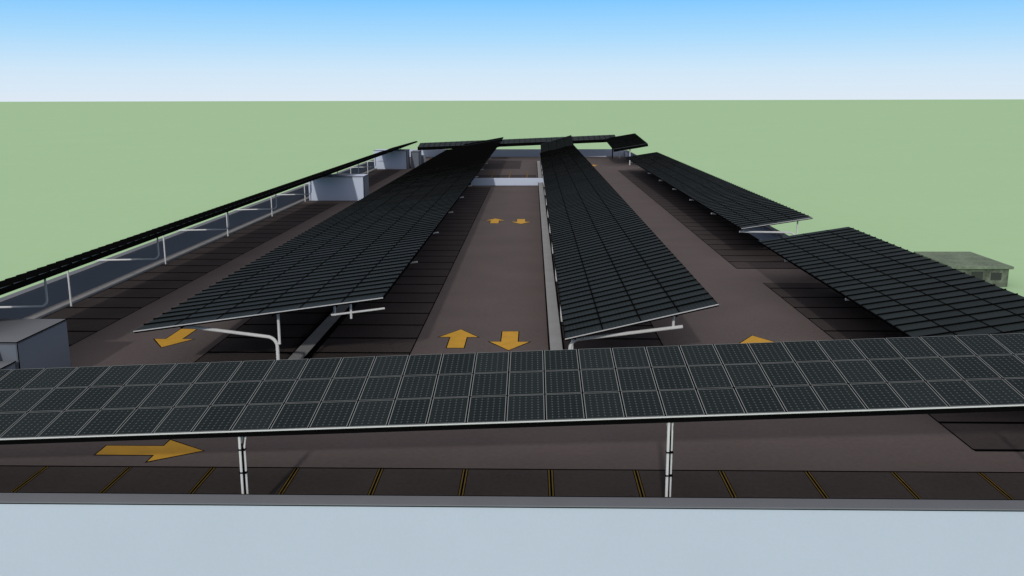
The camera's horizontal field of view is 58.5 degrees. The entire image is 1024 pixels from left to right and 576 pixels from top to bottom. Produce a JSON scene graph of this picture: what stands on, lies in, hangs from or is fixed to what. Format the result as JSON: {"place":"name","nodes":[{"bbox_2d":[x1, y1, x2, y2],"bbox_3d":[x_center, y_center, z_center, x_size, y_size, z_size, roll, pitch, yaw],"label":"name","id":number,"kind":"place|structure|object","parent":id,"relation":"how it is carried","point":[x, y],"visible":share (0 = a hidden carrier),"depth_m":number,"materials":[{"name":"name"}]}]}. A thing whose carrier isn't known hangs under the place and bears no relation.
{"place":"outdoors","nodes":[
{"label":"outdoors","id":0,"kind":"place"},
{"bbox_2d":[0,361,15,369],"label":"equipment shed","id":1,"kind":"structure","parent":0,"point":[6,365],"depth_m":36.61,"materials":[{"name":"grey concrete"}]},
{"bbox_2d":[411,150,425,167],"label":"stair tower","id":2,"kind":"structure","parent":0,"point":[417,158],"depth_m":165.34,"materials":[{"name":"grey concrete"}]},
{"bbox_2d":[421,155,425,162],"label":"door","id":3,"kind":"structure","parent":2,"relation":"in","point":[423,157],"depth_m":169.03,"materials":[{"name":"grey metal"}]},
{"bbox_2d":[0,149,1023,575],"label":"parking garage","id":4,"kind":"structure","parent":0,"point":[912,495],"depth_m":30.77,"materials":[{"name":"concrete"}]},
{"bbox_2d":[0,318,70,368],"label":"equipment shed","id":5,"kind":"structure","parent":4,"relation":"on","point":[32,343],"depth_m":39.07,"materials":[{"name":"grey metal"}]},
{"bbox_2d":[94,439,203,462],"bbox_3d":[-12.590,5.686,31.991,3.730,0.004,2.220,0,12,1],"label":"painted arrow","id":6,"kind":"object","parent":4,"relation":"on","point":[169,448],"visible":0.94,"depth_m":31.98,"materials":[{"name":"yellow paint"}]},
{"bbox_2d":[154,329,196,347],"bbox_3d":[-17.362,2.574,47.170,2.220,0.004,3.830,0,12,1],"label":"painted arrow","id":7,"kind":"object","parent":4,"relation":"on","point":[178,336],"visible":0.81,"depth_m":46.84,"materials":[{"name":"yellow paint"}]},
{"bbox_2d":[0,141,416,307],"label":"solar canopy","id":8,"kind":"object","parent":4,"relation":"on","point":[7,285],"visible":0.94,"depth_m":57.43,"materials":[{"name":"glass"}]},
{"bbox_2d":[133,142,500,359],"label":"solar canopy","id":9,"kind":"object","parent":4,"relation":"on","point":[367,248],"visible":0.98,"depth_m":51.38,"materials":[{"name":"glass"}]},
{"bbox_2d":[308,174,368,200],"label":"stair tower","id":10,"kind":"structure","parent":4,"relation":"on","point":[342,187],"depth_m":111.39,"materials":[{"name":"paint"}]},
{"bbox_2d":[373,149,409,168],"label":"stair tower","id":11,"kind":"structure","parent":4,"relation":"on","point":[399,158],"depth_m":162.33,"materials":[{"name":"paint"}]},
{"bbox_2d":[439,329,477,347],"bbox_3d":[-2.763,2.580,46.973,2.220,0.004,3.830,0,12,1],"label":"painted arrow","id":12,"kind":"object","parent":4,"relation":"on","point":[457,338],"visible":1,"depth_m":46.91,"materials":[{"name":"yellow paint"}]},
{"bbox_2d":[462,137,502,146],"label":"solar canopy","id":13,"kind":"object","parent":4,"relation":"on","point":[495,140],"visible":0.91,"depth_m":181.25,"materials":[{"name":"glass"}]},
{"bbox_2d":[484,218,505,222],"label":"painted arrow","id":14,"kind":"object","parent":4,"relation":"on","point":[495,220],"visible":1,"depth_m":92.81,"materials":[{"name":"yellow paint"}]},
{"bbox_2d":[488,331,528,350],"bbox_3d":[-0.123,2.673,46.493,2.220,0.004,3.830,0,12,1],"label":"painted arrow","id":15,"kind":"object","parent":4,"relation":"on","point":[509,340],"visible":1,"depth_m":46.30,"materials":[{"name":"yellow paint"}]},
{"bbox_2d":[0,333,1023,496],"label":"solar canopy","id":16,"kind":"object","parent":4,"relation":"on","point":[667,385],"visible":0.88,"depth_m":27.59,"materials":[{"name":"black glass"}]},
{"bbox_2d":[417,135,615,158],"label":"solar canopy","id":17,"kind":"object","parent":4,"relation":"on","point":[510,142],"visible":0.77,"depth_m":190.94,"materials":[{"name":"black glass"}]},
{"bbox_2d":[514,219,527,223],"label":"painted arrow","id":18,"kind":"object","parent":4,"relation":"on","point":[520,221],"visible":1,"depth_m":91.99,"materials":[{"name":"yellow paint"}]},
{"bbox_2d":[540,135,573,151],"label":"solar canopy","id":19,"kind":"object","parent":4,"relation":"on","point":[558,143],"visible":0.69,"depth_m":179.60,"materials":[{"name":"glass"}]},
{"bbox_2d":[605,133,647,164],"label":"solar canopy","id":20,"kind":"object","parent":4,"relation":"on","point":[625,142],"visible":1,"depth_m":176.61,"materials":[{"name":"glass"}]},
{"bbox_2d":[540,145,718,348],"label":"solar canopy","id":21,"kind":"object","parent":4,"relation":"on","point":[618,264],"visible":0.98,"depth_m":51.35,"materials":[{"name":"glass"}]},
{"bbox_2d":[625,152,812,234],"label":"solar canopy","id":22,"kind":"object","parent":4,"relation":"on","point":[738,207],"visible":0.98,"depth_m":88.06,"materials":[{"name":"glass"}]},
{"bbox_2d":[740,335,773,342],"bbox_3d":[12.409,2.836,45.558,2.220,0.004,3.830,0,12,1],"label":"painted arrow","id":23,"kind":"object","parent":4,"relation":"on","point":[752,339],"visible":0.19,"depth_m":46.38,"materials":[{"name":"yellow paint"}]},
{"bbox_2d":[757,227,1023,336],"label":"solar canopy","id":24,"kind":"object","parent":4,"relation":"on","point":[905,292],"visible":0.94,"depth_m":45.32,"materials":[{"name":"glass"}]},
{"bbox_2d":[0,99,1023,297],"bbox_3d":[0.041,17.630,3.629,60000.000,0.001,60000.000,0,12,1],"label":"ground","id":25,"kind":"structure","parent":0,"point":[77,178],"depth_m":317.77,"materials":[{"name":"green plant"}]},
{"bbox_2d":[915,252,1013,286],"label":"concrete outbuilding","id":26,"kind":"structure","parent":25,"relation":"on","point":[988,270],"depth_m":89.32,"materials":[{"name":"grey concrete"}]},
{"bbox_2d":[971,272,982,279],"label":"door","id":27,"kind":"structure","parent":26,"relation":"in","point":[979,275],"depth_m":89.03,"materials":[{"name":"grey metal"}]},
{"bbox_2d":[991,273,1001,279],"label":"window","id":28,"kind":"structure","parent":26,"relation":"in","point":[994,276],"depth_m":89.03,"materials":[{"name":"black glass"}]},
{"bbox_2d":[0,0,1023,101],"label":"sky","id":29,"kind":"structure","parent":0,"point":[51,50],"materials":[{"name":"blue"}]}
]}

